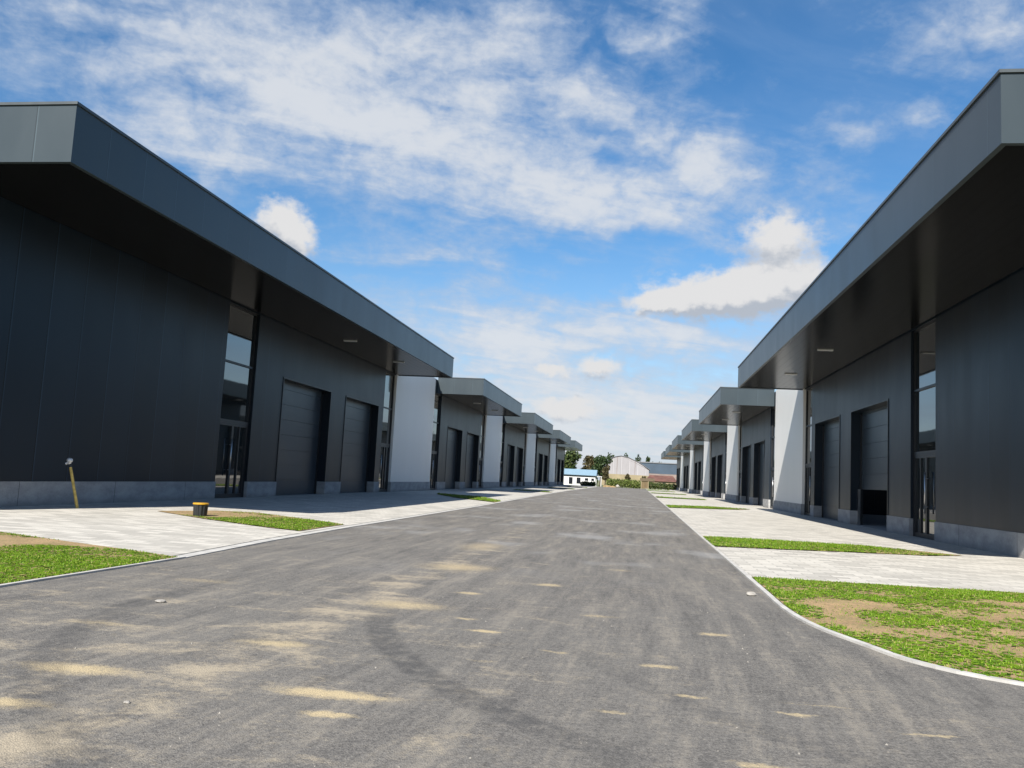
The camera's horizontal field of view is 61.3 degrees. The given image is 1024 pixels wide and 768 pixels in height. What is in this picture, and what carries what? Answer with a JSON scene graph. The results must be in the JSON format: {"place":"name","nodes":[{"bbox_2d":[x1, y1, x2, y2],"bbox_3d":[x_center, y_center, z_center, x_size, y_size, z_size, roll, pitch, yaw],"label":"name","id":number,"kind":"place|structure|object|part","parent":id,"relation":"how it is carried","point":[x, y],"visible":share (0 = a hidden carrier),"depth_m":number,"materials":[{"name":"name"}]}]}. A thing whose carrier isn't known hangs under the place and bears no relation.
{"place":"outdoors","nodes":[
{"label":"outdoors","id":0,"kind":"place"},
{"bbox_2d":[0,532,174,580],"bbox_3d":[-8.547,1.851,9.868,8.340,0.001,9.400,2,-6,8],"label":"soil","id":1,"kind":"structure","parent":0,"point":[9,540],"depth_m":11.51,"materials":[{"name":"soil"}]},
{"bbox_2d":[0,531,177,583],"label":"grass","id":2,"kind":"structure","parent":0,"point":[86,562],"depth_m":9.98,"materials":[{"name":"green plant"}]},
{"bbox_2d":[161,510,340,530],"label":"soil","id":3,"kind":"structure","parent":0,"point":[228,514],"depth_m":19.84,"materials":[{"name":"soil"}]},
{"bbox_2d":[193,502,208,515],"bbox_3d":[-6.903,2.774,19.134,0.345,0.286,0.345,2,-6,8],"label":"manhole riser","id":4,"kind":"object","parent":3,"relation":"on","point":[199,509],"visible":0.99,"depth_m":19.01,"materials":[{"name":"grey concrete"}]},
{"bbox_2d":[178,510,342,530],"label":"grass","id":5,"kind":"structure","parent":0,"point":[299,523],"depth_m":18.30,"materials":[{"name":"green plant"}]},
{"bbox_2d":[0,485,596,555],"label":"pavement","id":6,"kind":"structure","parent":0,"point":[147,526],"depth_m":18.78,"materials":[{"name":"grey concrete"}]},
{"bbox_2d":[65,458,78,507],"bbox_3d":[-10.039,2.264,19.710,0.390,1.138,0.130,4,-6,-11],"label":"marker post","id":7,"kind":"object","parent":6,"relation":"on","point":[69,460],"visible":1,"depth_m":19.69,"materials":[{"name":"yellow paint"}]},
{"bbox_2d":[0,101,453,506],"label":"industrial unit","id":8,"kind":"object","parent":6,"relation":"on","point":[169,332],"visible":0.99,"depth_m":23.79,"materials":[{"name":"metal"}]},
{"bbox_3d":[-9.599,2.606,29.448,0.212,2.534,2.184,2,-6,8],"label":"entrance door","id":9,"kind":"part","parent":8,"relation":"part of","materials":[{"name":"glass"}]},
{"bbox_2d":[220,303,257,496],"bbox_3d":[-9.542,0.618,29.666,0.120,6.540,2.330,2,-6,8],"label":"window frame","id":10,"kind":"structure","parent":8,"relation":"in","point":[242,328],"depth_m":29.94,"materials":[{"name":"metal"}]},
{"bbox_3d":[-8.777,2.282,35.751,0.477,4.584,5.330,2,-6,8],"label":"overhead door","id":11,"kind":"part","parent":8,"relation":"part of","materials":[{"name":"metal"}]},
{"bbox_3d":[-7.749,3.091,42.882,0.477,4.584,5.270,2,-6,8],"label":"overhead door","id":12,"kind":"part","parent":8,"relation":"part of","materials":[{"name":"metal"}]},
{"bbox_3d":[-7.038,4.622,47.212,0.212,2.534,1.884,2,-6,8],"label":"entrance door","id":13,"kind":"part","parent":8,"relation":"part of","materials":[{"name":"glass"}]},
{"bbox_2d":[381,371,394,487],"bbox_3d":[-6.981,2.634,47.429,0.120,6.540,2.030,2,-6,8],"label":"window frame","id":14,"kind":"structure","parent":8,"relation":"in","point":[390,378],"depth_m":47.86,"materials":[{"name":"metal"}]},
{"bbox_2d":[430,377,521,489],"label":"industrial unit","id":15,"kind":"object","parent":6,"relation":"on","point":[469,413],"visible":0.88,"depth_m":67.20,"materials":[{"name":"metal"}]},
{"bbox_3d":[-5.409,5.904,58.509,0.212,2.534,2.184,2,-6,8],"label":"entrance door","id":16,"kind":"part","parent":15,"relation":"part of","materials":[{"name":"glass"}]},
{"bbox_2d":[431,393,440,484],"bbox_3d":[-5.351,3.916,58.726,0.120,6.540,2.330,2,-6,8],"label":"window frame","id":17,"kind":"structure","parent":15,"relation":"in","point":[436,418],"depth_m":59.35,"materials":[{"name":"metal"}]},
{"bbox_3d":[-4.586,5.580,64.812,0.477,4.584,5.330,2,-6,8],"label":"overhead door","id":18,"kind":"part","parent":15,"relation":"part of","materials":[{"name":"metal"}]},
{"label":"overhead door","id":19,"kind":"part","parent":15,"relation":"part of","materials":[{"name":"metal"}]},
{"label":"entrance door","id":20,"kind":"part","parent":15,"relation":"part of","materials":[{"name":"metal"}]},
{"bbox_2d":[480,414,484,481],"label":"window frame","id":21,"kind":"structure","parent":15,"relation":"in","point":[483,416],"depth_m":77.14,"materials":[{"name":"metal"}]},
{"bbox_2d":[499,412,552,486],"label":"industrial unit","id":22,"kind":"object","parent":6,"relation":"on","point":[517,459],"visible":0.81,"depth_m":96.62,"materials":[{"name":"grey metal"}]},
{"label":"entrance door","id":23,"kind":"part","parent":22,"relation":"part of","materials":[{"name":"glass"}]},
{"bbox_2d":[500,423,504,481],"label":"window frame","id":24,"kind":"structure","parent":22,"relation":"in","point":[502,441],"depth_m":88.60,"materials":[{"name":"metal"}]},
{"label":"overhead door","id":25,"kind":"part","parent":22,"relation":"part of","materials":[{"name":"metal"}]},
{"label":"overhead door","id":26,"kind":"part","parent":22,"relation":"part of","materials":[{"name":"metal"}]},
{"bbox_2d":[523,433,525,469],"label":"window frame","id":27,"kind":"structure","parent":22,"relation":"in","point":[525,433],"depth_m":106.37,"materials":[{"name":"metal"}]},
{"bbox_2d":[534,430,570,485],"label":"industrial unit","id":28,"kind":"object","parent":6,"relation":"on","point":[545,459],"visible":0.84,"depth_m":126.28,"materials":[{"name":"grey metal"}]},
{"bbox_2d":[535,438,536,467],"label":"window frame","id":29,"kind":"structure","parent":28,"relation":"in","point":[536,438],"depth_m":117.90,"materials":[{"name":"metal"}]},
{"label":"overhead door","id":30,"kind":"part","parent":28,"relation":"part of","materials":[{"name":"metal"}]},
{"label":"overhead door","id":31,"kind":"part","parent":28,"relation":"part of","materials":[{"name":"metal"}]},
{"bbox_2d":[555,440,582,484],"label":"industrial unit","id":32,"kind":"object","parent":6,"relation":"on","point":[575,445],"visible":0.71,"depth_m":154.38,"materials":[{"name":"metal"}]},
{"bbox_2d":[14,532,910,767],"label":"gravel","id":33,"kind":"structure","parent":0,"point":[470,757],"depth_m":5.60,"materials":[{"name":"gravel"}]},
{"bbox_2d":[438,492,500,501],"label":"grass","id":34,"kind":"structure","parent":0,"point":[471,497],"depth_m":43.56,"materials":[{"name":"green plant"}]},
{"bbox_2d":[0,487,1023,767],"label":"road","id":35,"kind":"structure","parent":0,"point":[646,589],"depth_m":5.70,"materials":[{"name":"grey asphalt"}]},
{"bbox_2d":[155,599,165,602],"bbox_3d":[-3.051,1.886,7.494,0.092,0.028,0.079,2,-6,8],"label":"stone","id":36,"kind":"object","parent":35,"relation":"on","point":[160,600],"visible":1,"depth_m":7.47,"materials":[{"name":"grey stone"}]},
{"bbox_2d":[746,592,756,595],"bbox_3d":[2.797,2.455,10.085,0.121,0.054,0.088,2,-6,8],"label":"stone","id":37,"kind":"object","parent":35,"relation":"on","point":[751,593],"visible":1,"depth_m":10.06,"materials":[{"name":"grey stone"}]},
{"bbox_2d":[0,0,1023,479],"label":"sky","id":38,"kind":"structure","parent":0,"point":[599,210],"materials":[{"name":"blue"}]},
{"bbox_2d":[514,489,549,491],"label":"grass","id":39,"kind":"structure","parent":0,"point":[532,490],"depth_m":75.13,"materials":[{"name":"green plant"}]},
{"bbox_2d":[579,480,811,621],"bbox_3d":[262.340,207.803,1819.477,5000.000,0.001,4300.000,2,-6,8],"label":"ground","id":40,"kind":"structure","parent":0,"point":[598,481],"depth_m":175.78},
{"bbox_2d":[0,556,185,587],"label":"kerb","id":41,"kind":"structure","parent":40,"relation":"on","point":[77,573],"depth_m":9.03,"materials":[{"name":"concrete"}]},
{"bbox_2d":[174,490,567,555],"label":"gutter","id":42,"kind":"object","parent":40,"relation":"on","point":[315,530],"visible":0.21,"depth_m":15.38,"materials":[{"name":"grey concrete"}]},
{"bbox_2d":[178,487,592,557],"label":"kerb","id":43,"kind":"structure","parent":40,"relation":"on","point":[248,544],"depth_m":15.62,"materials":[{"name":"concrete"}]},
{"bbox_2d":[564,451,582,468],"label":"broadleaf tree","id":44,"kind":"object","parent":40,"relation":"on","point":[571,457],"visible":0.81,"depth_m":213.18,"materials":[{"name":"green plant"}]},
{"bbox_2d":[564,468,601,485],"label":"white hut","id":45,"kind":"object","parent":40,"relation":"on","point":[574,476],"visible":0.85,"depth_m":174.00,"materials":[{"name":"paint"}]},
{"bbox_2d":[568,477,572,483],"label":"window frame","id":46,"kind":"structure","parent":45,"relation":"in","point":[570,481],"depth_m":173.93,"materials":[{"name":"white paint"}]},
{"bbox_2d":[576,477,580,483],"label":"window frame","id":47,"kind":"structure","parent":45,"relation":"in","point":[578,479],"depth_m":173.72,"materials":[{"name":"white paint"}]},
{"bbox_2d":[580,455,595,469],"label":"broadleaf tree","id":48,"kind":"object","parent":40,"relation":"on","point":[589,461],"visible":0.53,"depth_m":219.86,"materials":[{"name":"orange plant"}]},
{"bbox_2d":[580,481,595,485],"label":"shrub","id":49,"kind":"object","parent":40,"relation":"on","point":[586,483],"visible":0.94,"depth_m":170.88,"materials":[{"name":"green plant"}]},
{"bbox_2d":[591,455,612,485],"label":"broadleaf tree","id":50,"kind":"object","parent":40,"relation":"on","point":[601,462],"visible":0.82,"depth_m":183.99,"materials":[{"name":"green plant"}]},
{"bbox_2d":[601,465,609,484],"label":"broadleaf tree","id":51,"kind":"object","parent":40,"relation":"on","point":[605,471],"visible":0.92,"depth_m":180.86,"materials":[{"name":"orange plant"}]},
{"bbox_2d":[606,478,641,488],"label":"hedge","id":52,"kind":"object","parent":40,"relation":"on","point":[635,484],"visible":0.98,"depth_m":169.16,"materials":[{"name":"green plant"}]},
{"bbox_2d":[602,474,647,484],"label":"cream wall","id":53,"kind":"structure","parent":40,"relation":"on","point":[621,476],"depth_m":234.79,"materials":[{"name":"beige paint"}]},
{"bbox_2d":[607,455,649,475],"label":"white barn","id":54,"kind":"structure","parent":40,"relation":"on","point":[621,464],"depth_m":256.68,"materials":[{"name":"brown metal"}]},
{"bbox_2d":[641,481,648,488],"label":"timber gate","id":55,"kind":"structure","parent":40,"relation":"on","point":[645,485],"depth_m":167.85,"materials":[{"name":"beige wood"}]},
{"bbox_2d":[640,478,654,487],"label":"tan shed","id":56,"kind":"structure","parent":40,"relation":"on","point":[647,480],"depth_m":202.08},
{"bbox_2d":[638,461,676,479],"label":"blue building","id":57,"kind":"structure","parent":40,"relation":"on","point":[662,469],"depth_m":313.93,"materials":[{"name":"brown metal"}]},
{"bbox_2d":[647,475,675,486],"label":"red roof house","id":58,"kind":"structure","parent":40,"relation":"on","point":[665,479],"depth_m":218.12,"materials":[{"name":"tile"}]},
{"bbox_2d":[649,482,677,489],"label":"hedge","id":59,"kind":"object","parent":40,"relation":"on","point":[664,486],"visible":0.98,"depth_m":168.59,"materials":[{"name":"green plant"}]},
{"bbox_2d":[648,491,1023,685],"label":"kerb","id":60,"kind":"structure","parent":40,"relation":"on","point":[770,596],"depth_m":7.36,"materials":[{"name":"concrete"}]},
{"bbox_2d":[703,536,956,555],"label":"lawn","id":61,"kind":"structure","parent":0,"point":[866,550],"depth_m":18.93,"materials":[{"name":"plant"}]},
{"bbox_2d":[646,489,1023,592],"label":"pavement","id":62,"kind":"structure","parent":0,"point":[968,568],"depth_m":17.68,"materials":[{"name":"grey concrete"}]},
{"bbox_2d":[661,451,680,490],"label":"industrial unit","id":63,"kind":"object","parent":62,"relation":"on","point":[669,457],"visible":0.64,"depth_m":180.29,"materials":[{"name":"metal"}]},
{"bbox_2d":[665,445,689,491],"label":"industrial unit","id":64,"kind":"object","parent":62,"relation":"on","point":[685,469],"visible":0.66,"depth_m":152.46,"materials":[{"name":"grey metal"}]},
{"bbox_2d":[672,435,703,494],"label":"industrial unit","id":65,"kind":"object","parent":62,"relation":"on","point":[696,448],"visible":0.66,"depth_m":122.89,"materials":[{"name":"grey metal"}]},
{"bbox_2d":[681,419,726,498],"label":"industrial unit","id":66,"kind":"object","parent":62,"relation":"on","point":[713,438],"visible":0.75,"depth_m":93.27,"materials":[{"name":"grey metal"}]},
{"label":"overhead door","id":67,"kind":"part","parent":66,"relation":"part of","materials":[{"name":"metal"}]},
{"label":"overhead door","id":68,"kind":"part","parent":66,"relation":"part of","materials":[{"name":"metal"}]},
{"bbox_2d":[725,433,726,473],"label":"window frame","id":69,"kind":"structure","parent":66,"relation":"in","point":[726,433],"depth_m":85.62,"materials":[{"name":"metal"}]},
{"bbox_2d":[699,387,775,508],"bbox_3d":[28.867,6.054,67.385,27.425,7.735,29.546,2,-6,8],"label":"industrial unit","id":70,"kind":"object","parent":62,"relation":"on","point":[746,416],"visible":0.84,"depth_m":63.83,"materials":[{"name":"metal"}]},
{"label":"entrance door","id":71,"kind":"part","parent":70,"relation":"part of","materials":[{"name":"glass"}]},
{"bbox_2d":[738,425,741,500],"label":"window frame","id":72,"kind":"structure","parent":70,"relation":"in","point":[740,425],"depth_m":73.94,"materials":[{"name":"metal"}]},
{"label":"overhead door","id":73,"kind":"part","parent":70,"relation":"part of","materials":[{"name":"metal"}]},
{"bbox_3d":[17.794,6.386,61.493,0.477,4.584,5.330,2,-6,8],"label":"overhead door","id":74,"kind":"part","parent":70,"relation":"part of","materials":[{"name":"metal"}]},
{"bbox_3d":[16.729,6.702,55.226,0.212,2.534,2.184,2,-6,8],"label":"entrance door","id":75,"kind":"part","parent":70,"relation":"part of","materials":[{"name":"glass"}]},
{"bbox_2d":[770,406,775,506],"bbox_3d":[16.877,4.717,55.430,0.120,6.540,2.330,2,-6,8],"label":"window frame","id":76,"kind":"structure","parent":70,"relation":"in","point":[774,408],"depth_m":56.29,"materials":[{"name":"metal"}]},
{"bbox_2d":[738,68,1023,558],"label":"industrial unit","id":77,"kind":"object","parent":62,"relation":"on","point":[885,357],"visible":0.98,"depth_m":23.41,"materials":[{"name":"metal"}]},
{"bbox_2d":[804,387,811,514],"bbox_3d":[15.248,3.435,44.133,0.120,6.540,2.030,2,-6,8],"label":"window frame","id":78,"kind":"structure","parent":77,"relation":"in","point":[808,439],"depth_m":44.73,"materials":[{"name":"metal"}]},
{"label":"entrance door","id":79,"kind":"part","parent":77,"relation":"part of","materials":[{"name":"glass"}]},
{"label":"overhead door","id":80,"kind":"part","parent":77,"relation":"part of","materials":[{"name":"metal"}]},
{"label":"overhead door","id":81,"kind":"part","parent":77,"relation":"part of","materials":[{"name":"metal"}]},
{"bbox_2d":[913,320,935,535],"bbox_3d":[12.686,1.419,26.369,0.120,6.540,2.330,2,-6,8],"label":"window frame","id":82,"kind":"structure","parent":77,"relation":"in","point":[924,381],"depth_m":26.75,"materials":[{"name":"metal"}]},
{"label":"entrance door","id":83,"kind":"part","parent":77,"relation":"part of","materials":[{"name":"glass"}]},
{"bbox_2d":[752,576,1023,681],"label":"lawn","id":84,"kind":"structure","parent":0,"point":[849,621],"depth_m":8.59,"materials":[{"name":"green plant"}]},
{"label":"lawn","id":85,"kind":"structure","parent":0,"visible":0},
{"bbox_2d":[666,504,743,509],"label":"grass","id":86,"kind":"structure","parent":85,"relation":"on","point":[691,506],"depth_m":48.20,"materials":[{"name":"green plant"}]},
{"label":"lawn","id":87,"kind":"structure","parent":0,"visible":0},
{"bbox_2d":[655,496,706,499],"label":"grass","id":88,"kind":"structure","parent":87,"relation":"on","point":[679,498],"depth_m":75.07,"materials":[{"name":"green plant"}]}
]}

